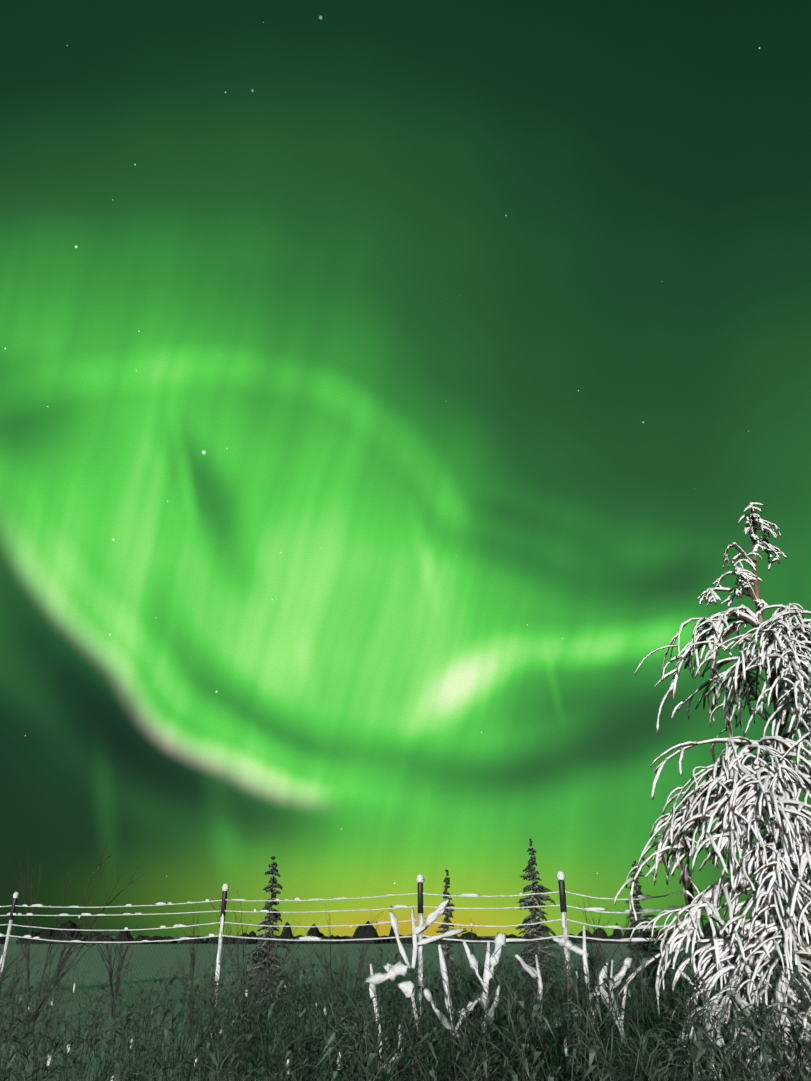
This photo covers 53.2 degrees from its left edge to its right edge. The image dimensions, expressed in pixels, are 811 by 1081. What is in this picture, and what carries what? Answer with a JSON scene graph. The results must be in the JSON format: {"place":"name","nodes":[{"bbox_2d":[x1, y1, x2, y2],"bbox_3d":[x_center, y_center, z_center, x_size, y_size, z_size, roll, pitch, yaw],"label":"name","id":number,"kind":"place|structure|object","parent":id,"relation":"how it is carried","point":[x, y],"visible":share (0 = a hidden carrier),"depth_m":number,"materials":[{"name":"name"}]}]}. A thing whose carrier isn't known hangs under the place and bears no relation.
{"place":"outdoors","nodes":[
{"label":"outdoors","id":0,"kind":"place"},
{"bbox_2d":[0,936,805,1080],"bbox_3d":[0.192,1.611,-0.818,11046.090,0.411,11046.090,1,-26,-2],"label":"ground","id":1,"kind":"structure","parent":0,"point":[174,959],"depth_m":37.26,"materials":[{"name":"white snow"}]},
{"bbox_2d":[0,829,659,1042],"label":"bare bushes","id":2,"kind":"object","parent":1,"relation":"on","point":[192,955],"visible":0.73,"depth_m":18.95,"materials":[{"name":"grey plant"}]},
{"bbox_2d":[0,920,772,943],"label":"treeline","id":3,"kind":"object","parent":1,"relation":"on","point":[360,931],"visible":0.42,"depth_m":199.43,"materials":[{"name":"black plant"}]},
{"bbox_2d":[0,869,809,1080],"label":"fence","id":4,"kind":"object","parent":1,"relation":"on","point":[420,893],"visible":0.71,"depth_m":12.35,"materials":[{"name":"metal"}]},
{"bbox_2d":[0,928,810,1080],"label":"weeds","id":5,"kind":"object","parent":1,"relation":"on","point":[524,1050],"visible":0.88,"depth_m":5.44,"materials":[{"name":"grey plant"}]},
{"bbox_2d":[240,838,675,1007],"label":"spruces","id":6,"kind":"object","parent":1,"relation":"on","point":[540,929],"visible":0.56,"depth_m":24.34,"materials":[{"name":"green plant"}]},
{"bbox_2d":[366,899,632,1080],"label":"snow-covered branches","id":7,"kind":"object","parent":1,"relation":"on","point":[396,972],"visible":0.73,"depth_m":5.86,"materials":[{"name":"white snow"}]},
{"bbox_2d":[614,502,810,1080],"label":"spruce tree","id":8,"kind":"object","parent":1,"relation":"on","point":[747,789],"visible":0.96,"depth_m":6.41,"materials":[{"name":"white plant"}]},
{"bbox_2d":[0,0,810,935],"label":"sky","id":9,"kind":"structure","parent":0,"point":[383,383],"materials":[{"name":"green"}]}
]}

